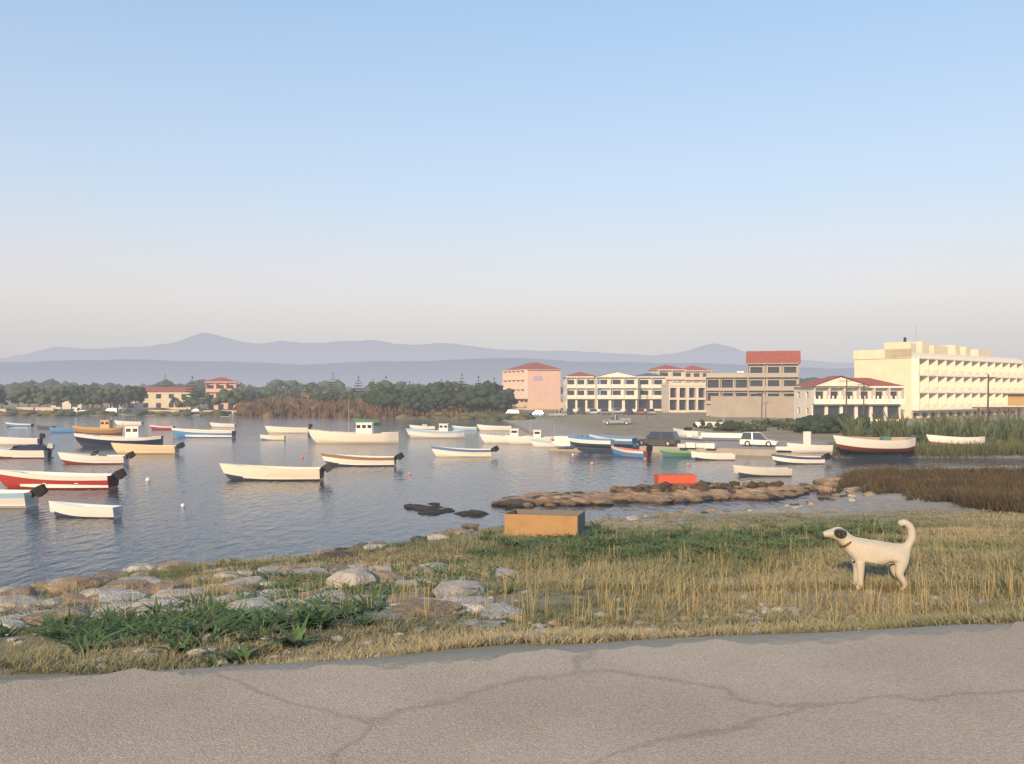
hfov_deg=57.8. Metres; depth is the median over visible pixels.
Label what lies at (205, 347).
mountains
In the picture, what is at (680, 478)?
float box
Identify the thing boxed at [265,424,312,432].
boat
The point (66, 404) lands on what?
house
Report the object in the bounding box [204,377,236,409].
pink house
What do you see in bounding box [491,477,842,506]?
spit rock
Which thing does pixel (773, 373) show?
block
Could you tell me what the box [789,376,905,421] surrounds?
house
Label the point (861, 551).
dog
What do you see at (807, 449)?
boat
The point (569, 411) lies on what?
car
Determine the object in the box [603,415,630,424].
pickup car
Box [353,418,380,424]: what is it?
boat
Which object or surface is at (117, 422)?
boat
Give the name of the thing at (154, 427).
boat
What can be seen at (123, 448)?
boat
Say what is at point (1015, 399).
pergola
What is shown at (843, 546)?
dog collar
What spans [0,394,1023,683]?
ground
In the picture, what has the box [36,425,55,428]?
boat
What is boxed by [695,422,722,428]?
boat
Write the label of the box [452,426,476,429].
boat
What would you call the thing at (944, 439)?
land boat
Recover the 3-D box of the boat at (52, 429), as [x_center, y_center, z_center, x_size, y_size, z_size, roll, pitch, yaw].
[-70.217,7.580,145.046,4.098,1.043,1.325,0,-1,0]
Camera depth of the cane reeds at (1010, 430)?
96.71 m
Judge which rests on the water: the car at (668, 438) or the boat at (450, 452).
the boat at (450, 452)
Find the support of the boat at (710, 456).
on the water
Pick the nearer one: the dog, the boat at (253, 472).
the dog
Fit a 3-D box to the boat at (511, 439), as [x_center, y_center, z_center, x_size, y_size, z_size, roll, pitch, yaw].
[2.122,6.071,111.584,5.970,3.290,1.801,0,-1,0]
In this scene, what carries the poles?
on the ground at (594, 424)
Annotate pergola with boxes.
[972,394,1023,422]
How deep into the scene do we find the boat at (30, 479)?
58.43 m
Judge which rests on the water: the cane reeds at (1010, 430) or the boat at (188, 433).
the boat at (188, 433)
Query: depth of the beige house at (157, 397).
309.41 m
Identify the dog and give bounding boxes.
[822,519,915,590]
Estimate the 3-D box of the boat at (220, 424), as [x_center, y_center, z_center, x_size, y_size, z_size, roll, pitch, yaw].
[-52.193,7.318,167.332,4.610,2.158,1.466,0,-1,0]
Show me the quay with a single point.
(730, 445)
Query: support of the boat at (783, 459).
on the water
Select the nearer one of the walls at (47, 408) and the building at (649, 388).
the walls at (47, 408)
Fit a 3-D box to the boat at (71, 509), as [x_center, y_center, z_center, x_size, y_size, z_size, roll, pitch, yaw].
[-20.960,6.326,45.349,3.661,0.988,1.164,0,-1,8]
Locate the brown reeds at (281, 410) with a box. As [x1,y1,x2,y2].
[233,392,515,417]
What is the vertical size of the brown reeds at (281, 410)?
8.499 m
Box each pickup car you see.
[73,408,87,411]
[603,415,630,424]
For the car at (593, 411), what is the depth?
234.05 m
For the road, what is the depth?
4.69 m
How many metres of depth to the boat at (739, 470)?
67.54 m
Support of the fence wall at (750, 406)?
on the ground at (594, 424)
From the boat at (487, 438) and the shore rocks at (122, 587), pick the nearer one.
the shore rocks at (122, 587)
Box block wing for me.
[705,371,748,415]
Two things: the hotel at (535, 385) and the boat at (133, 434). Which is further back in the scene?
the hotel at (535, 385)
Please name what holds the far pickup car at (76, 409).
on the ground at (594, 424)
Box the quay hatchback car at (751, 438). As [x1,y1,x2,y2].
[740,432,777,446]
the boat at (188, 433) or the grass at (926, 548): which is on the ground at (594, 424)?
the grass at (926, 548)
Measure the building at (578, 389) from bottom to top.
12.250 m
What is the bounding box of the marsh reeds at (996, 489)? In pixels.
[829,462,1023,513]
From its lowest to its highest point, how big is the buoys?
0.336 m
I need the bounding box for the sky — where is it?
[0,0,1023,362]
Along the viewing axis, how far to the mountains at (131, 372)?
6619.93 m
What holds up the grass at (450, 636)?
on the ground at (594, 424)
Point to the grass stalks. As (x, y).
(609, 607)
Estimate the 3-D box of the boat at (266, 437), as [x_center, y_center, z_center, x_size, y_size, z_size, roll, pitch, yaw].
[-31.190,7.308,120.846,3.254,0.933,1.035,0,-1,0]
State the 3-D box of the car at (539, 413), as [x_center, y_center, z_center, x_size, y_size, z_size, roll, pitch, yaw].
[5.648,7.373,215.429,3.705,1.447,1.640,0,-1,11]
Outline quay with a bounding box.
[549,436,835,457]
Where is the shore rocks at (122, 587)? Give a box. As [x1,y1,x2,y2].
[0,486,1021,670]
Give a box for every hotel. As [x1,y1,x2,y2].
[502,362,562,409]
[853,337,1023,417]
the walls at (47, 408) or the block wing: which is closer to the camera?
the block wing
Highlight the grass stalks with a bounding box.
[0,511,1023,627]
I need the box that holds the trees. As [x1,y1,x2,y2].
[0,373,1017,444]
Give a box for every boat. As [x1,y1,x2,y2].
[0,427,44,444]
[0,443,54,457]
[0,468,126,488]
[0,484,47,507]
[5,422,33,426]
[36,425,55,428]
[49,427,74,431]
[49,501,122,517]
[58,450,135,463]
[72,420,122,433]
[73,426,162,446]
[111,442,184,453]
[114,416,143,424]
[150,425,174,429]
[171,428,235,437]
[210,417,235,426]
[219,463,333,480]
[260,435,285,439]
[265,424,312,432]
[308,422,398,443]
[321,452,404,465]
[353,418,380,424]
[406,423,464,437]
[409,425,434,429]
[431,446,498,456]
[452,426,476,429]
[477,424,510,429]
[480,428,532,442]
[505,430,553,443]
[530,439,554,446]
[568,436,614,447]
[589,434,636,446]
[611,445,652,457]
[659,449,699,456]
[673,427,704,438]
[691,451,734,459]
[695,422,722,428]
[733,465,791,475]
[771,453,831,463]
[787,443,832,453]
[833,435,915,451]
[926,434,984,446]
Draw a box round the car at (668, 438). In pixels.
[637,431,680,445]
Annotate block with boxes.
[746,351,800,395]
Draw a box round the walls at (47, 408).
[0,407,235,413]
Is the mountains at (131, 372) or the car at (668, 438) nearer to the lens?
the car at (668, 438)
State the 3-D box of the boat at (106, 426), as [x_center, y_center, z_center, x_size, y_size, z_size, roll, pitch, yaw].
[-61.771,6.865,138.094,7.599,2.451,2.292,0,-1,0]
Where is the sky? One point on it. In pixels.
(823, 180)
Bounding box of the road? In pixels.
[0,621,1023,763]
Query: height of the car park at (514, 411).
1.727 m
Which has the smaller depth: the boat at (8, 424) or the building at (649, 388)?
the boat at (8, 424)
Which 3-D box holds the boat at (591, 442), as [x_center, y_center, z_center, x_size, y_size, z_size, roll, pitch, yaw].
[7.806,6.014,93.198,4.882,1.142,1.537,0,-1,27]
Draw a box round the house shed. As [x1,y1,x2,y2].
[109,400,144,409]
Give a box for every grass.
[0,567,1023,675]
[32,508,1023,598]
[824,438,1023,457]
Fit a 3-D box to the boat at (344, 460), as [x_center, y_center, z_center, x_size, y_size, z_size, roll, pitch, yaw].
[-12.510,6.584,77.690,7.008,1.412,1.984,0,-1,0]
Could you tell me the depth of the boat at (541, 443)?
104.56 m
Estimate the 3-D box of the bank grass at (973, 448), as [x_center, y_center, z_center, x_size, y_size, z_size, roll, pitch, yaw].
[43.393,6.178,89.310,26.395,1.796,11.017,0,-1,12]
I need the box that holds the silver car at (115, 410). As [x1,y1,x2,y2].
[106,408,118,412]
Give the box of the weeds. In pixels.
[0,517,929,668]
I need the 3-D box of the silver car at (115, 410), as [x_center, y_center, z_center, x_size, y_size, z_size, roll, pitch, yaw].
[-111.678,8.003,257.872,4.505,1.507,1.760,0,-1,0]
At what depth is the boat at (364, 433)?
112.12 m
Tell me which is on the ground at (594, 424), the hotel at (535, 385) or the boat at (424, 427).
the hotel at (535, 385)
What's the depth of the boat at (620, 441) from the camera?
94.52 m
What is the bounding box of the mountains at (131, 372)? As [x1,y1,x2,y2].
[0,358,853,392]
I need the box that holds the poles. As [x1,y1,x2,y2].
[475,374,995,424]
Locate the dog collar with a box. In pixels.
[839,541,851,547]
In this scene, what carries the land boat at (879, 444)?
on the ground at (594, 424)
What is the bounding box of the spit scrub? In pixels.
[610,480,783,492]
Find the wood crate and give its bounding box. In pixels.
[504,509,584,536]
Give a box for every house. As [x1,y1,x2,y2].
[51,400,86,408]
[143,387,194,408]
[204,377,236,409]
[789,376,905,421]
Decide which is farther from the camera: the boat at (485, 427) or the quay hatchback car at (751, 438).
the boat at (485, 427)
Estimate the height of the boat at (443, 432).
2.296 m
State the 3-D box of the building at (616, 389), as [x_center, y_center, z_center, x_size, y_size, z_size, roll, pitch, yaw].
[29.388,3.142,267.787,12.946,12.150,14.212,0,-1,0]
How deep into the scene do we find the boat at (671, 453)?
88.39 m
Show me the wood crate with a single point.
(540, 522)
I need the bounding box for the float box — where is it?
[654,473,696,482]
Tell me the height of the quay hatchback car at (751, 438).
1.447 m
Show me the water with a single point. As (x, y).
(219, 515)
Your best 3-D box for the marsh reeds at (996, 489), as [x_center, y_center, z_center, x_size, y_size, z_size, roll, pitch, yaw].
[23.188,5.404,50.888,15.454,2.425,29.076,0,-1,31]
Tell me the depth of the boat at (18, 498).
48.89 m
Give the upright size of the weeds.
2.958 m
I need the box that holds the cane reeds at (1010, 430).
[836,411,1023,443]
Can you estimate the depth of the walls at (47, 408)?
261.08 m
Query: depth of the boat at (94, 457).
79.25 m
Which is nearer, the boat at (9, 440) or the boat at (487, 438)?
the boat at (9, 440)
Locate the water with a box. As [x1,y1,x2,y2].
[0,416,1023,587]
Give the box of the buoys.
[145,454,688,506]
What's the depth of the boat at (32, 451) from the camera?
86.20 m
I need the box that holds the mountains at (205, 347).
[0,333,853,368]
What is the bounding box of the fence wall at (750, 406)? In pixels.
[711,396,793,417]
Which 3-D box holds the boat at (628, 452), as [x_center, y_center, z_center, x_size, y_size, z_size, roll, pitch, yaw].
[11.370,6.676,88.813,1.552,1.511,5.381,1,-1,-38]
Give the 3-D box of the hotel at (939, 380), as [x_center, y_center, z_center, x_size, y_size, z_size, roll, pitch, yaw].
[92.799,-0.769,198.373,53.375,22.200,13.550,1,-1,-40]
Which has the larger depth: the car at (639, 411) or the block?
the car at (639, 411)
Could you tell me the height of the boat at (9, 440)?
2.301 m

